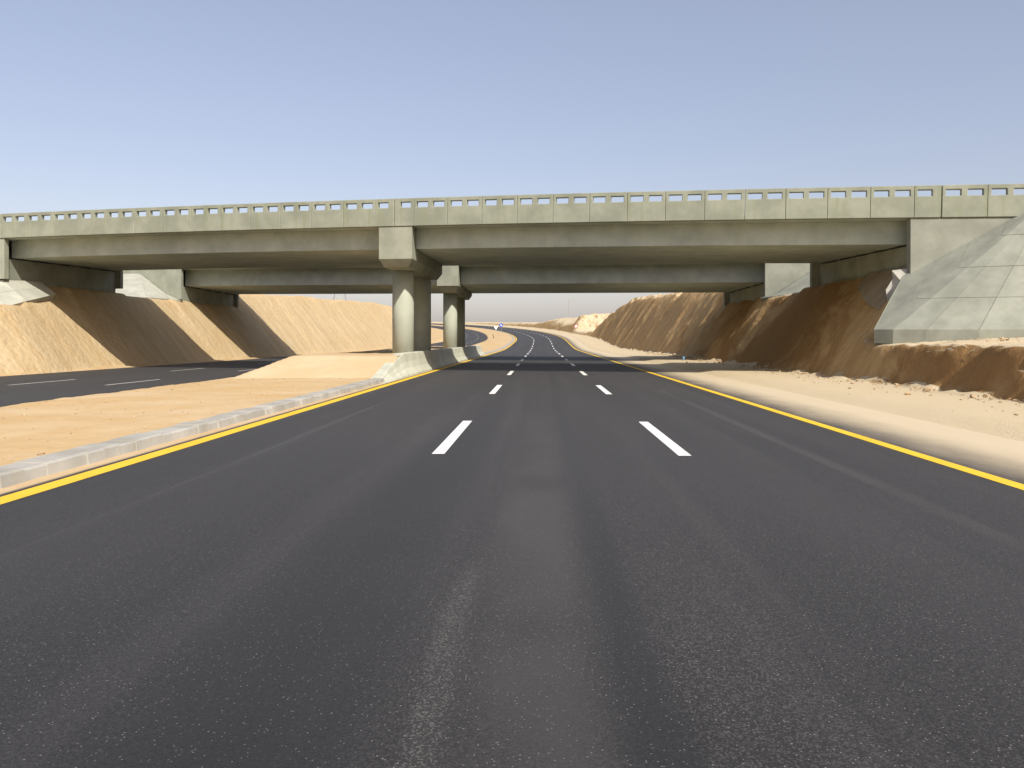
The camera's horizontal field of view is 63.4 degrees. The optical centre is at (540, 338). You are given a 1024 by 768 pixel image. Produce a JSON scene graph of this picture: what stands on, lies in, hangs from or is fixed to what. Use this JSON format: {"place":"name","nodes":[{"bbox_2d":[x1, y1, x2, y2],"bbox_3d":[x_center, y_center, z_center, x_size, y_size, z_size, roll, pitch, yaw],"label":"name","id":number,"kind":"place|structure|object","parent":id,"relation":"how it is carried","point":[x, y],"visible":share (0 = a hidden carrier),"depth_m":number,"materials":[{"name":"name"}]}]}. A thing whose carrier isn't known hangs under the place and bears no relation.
{"place":"outdoors","nodes":[
{"label":"outdoors","id":0,"kind":"place"},
{"bbox_2d":[0,286,442,375],"bbox_3d":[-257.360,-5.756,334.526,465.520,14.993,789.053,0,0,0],"label":"terrain","id":1,"kind":"structure","parent":0,"point":[65,329],"depth_m":61.05,"materials":[{"name":"beige sand"}]},
{"bbox_2d":[0,280,55,305],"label":"slope paving","id":2,"kind":"structure","parent":1,"relation":"on","point":[14,292],"depth_m":45.83,"materials":[{"name":"grey concrete"}]},
{"bbox_2d":[116,274,180,301],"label":"slope paving","id":3,"kind":"structure","parent":1,"relation":"on","point":[137,285],"depth_m":65.66,"materials":[{"name":"grey concrete"}]},
{"bbox_2d":[0,326,487,406],"bbox_3d":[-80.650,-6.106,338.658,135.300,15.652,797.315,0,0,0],"label":"road","id":4,"kind":"structure","parent":0,"point":[88,382],"depth_m":36.05,"materials":[{"name":"grey asphalt"}]},
{"bbox_2d":[0,324,512,465],"bbox_3d":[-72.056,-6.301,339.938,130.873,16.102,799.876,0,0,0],"label":"median","id":5,"kind":"object","parent":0,"point":[17,431],"visible":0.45,"depth_m":18.91,"materials":[{"name":"beige sand"}]},
{"bbox_2d":[0,328,513,487],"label":"kerb","id":6,"kind":"structure","parent":5,"relation":"on","point":[18,472],"depth_m":13.11,"materials":[{"name":"concrete"}]},
{"bbox_2d":[234,346,442,378],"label":"ground","id":7,"kind":"structure","parent":0,"point":[365,364],"depth_m":35.74,"materials":[{"name":"beige sand"}]},
{"bbox_2d":[0,323,1023,767],"bbox_3d":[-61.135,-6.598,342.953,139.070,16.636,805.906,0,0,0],"label":"road","id":8,"kind":"structure","parent":0,"point":[550,559],"depth_m":5.73,"materials":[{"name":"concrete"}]},
{"bbox_2d":[0,330,516,503],"bbox_3d":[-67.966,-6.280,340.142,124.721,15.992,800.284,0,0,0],"label":"edge line","id":9,"kind":"object","parent":8,"relation":"on","point":[39,488],"visible":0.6,"depth_m":12.52,"materials":[{"name":"yellow paint"}]},
{"bbox_2d":[371,345,485,382],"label":"barrier","id":10,"kind":"object","parent":8,"relation":"on","point":[405,364],"visible":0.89,"depth_m":43.98,"materials":[{"name":"concrete"}]},
{"bbox_2d":[432,421,471,453],"bbox_3d":[-1.540,1.716,14.880,0.190,0.001,5.000,0,0,0],"label":"lane marking","id":11,"kind":"object","parent":8,"relation":"on","point":[448,442],"visible":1,"depth_m":14.28,"materials":[{"name":"white paint"}]},
{"bbox_2d":[489,385,501,393],"bbox_3d":[-1.540,1.716,28.430,0.190,0.001,5.000,0,0,0],"label":"lane marking","id":12,"kind":"object","parent":8,"relation":"on","point":[495,389],"visible":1,"depth_m":28.14,"materials":[{"name":"white paint"}]},
{"bbox_2d":[596,385,610,393],"bbox_3d":[2.120,1.716,28.230,0.190,0.001,5.000,0,0,0],"label":"lane marking","id":13,"kind":"object","parent":8,"relation":"on","point":[604,390],"visible":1,"depth_m":28.14,"materials":[{"name":"white paint"}]},
{"bbox_2d":[640,422,690,455],"bbox_3d":[2.120,1.716,14.680,0.190,0.001,5.000,0,0,0],"label":"lane marking","id":14,"kind":"object","parent":8,"relation":"on","point":[670,444],"visible":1,"depth_m":14.00,"materials":[{"name":"white paint"}]},
{"bbox_2d":[478,325,1023,489],"bbox_3d":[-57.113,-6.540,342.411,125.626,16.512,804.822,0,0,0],"label":"edge line","id":15,"kind":"object","parent":8,"relation":"on","point":[972,471],"visible":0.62,"depth_m":13.60,"materials":[{"name":"yellow paint"}]},
{"bbox_2d":[0,0,1023,322],"label":"sky","id":16,"kind":"structure","parent":0,"point":[105,104],"materials":[{"name":"blue"}]},
{"bbox_2d":[431,277,1023,441],"bbox_3d":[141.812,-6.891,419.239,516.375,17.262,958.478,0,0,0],"label":"terrain","id":17,"kind":"structure","parent":0,"point":[822,329],"depth_m":38.45,"materials":[{"name":"brown soil"}]},
{"bbox_2d":[123,263,809,347],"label":"overpass bridge","id":18,"kind":"structure","parent":17,"relation":"on","point":[456,286],"depth_m":64.57,"materials":[{"name":"concrete"}]},
{"bbox_2d":[0,184,1023,352],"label":"overpass bridge","id":19,"kind":"structure","parent":17,"relation":"on","point":[414,247],"depth_m":39.97,"materials":[{"name":"concrete"}]},
{"bbox_2d":[1,336,1023,460],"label":"gravel","id":20,"kind":"structure","parent":17,"relation":"on","point":[927,389],"depth_m":25.88,"materials":[{"name":"stone"}]},
{"bbox_2d":[760,272,809,299],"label":"slope paving","id":21,"kind":"structure","parent":17,"relation":"on","point":[799,284],"depth_m":54.75,"materials":[{"name":"concrete"}]},
{"bbox_2d":[857,266,906,310],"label":"dirt embankment","id":22,"kind":"structure","parent":17,"relation":"on","point":[872,287],"depth_m":36.65,"materials":[{"name":"soil"}]},
{"bbox_2d":[886,269,906,301],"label":"concrete slab","id":23,"kind":"structure","parent":17,"relation":"on","point":[897,275],"depth_m":34.60,"materials":[{"name":"grey concrete"}]},
{"bbox_2d":[874,213,1023,343],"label":"slope paving","id":24,"kind":"structure","parent":17,"relation":"on","point":[973,289],"depth_m":31.53,"materials":[{"name":"concrete"}]}
]}

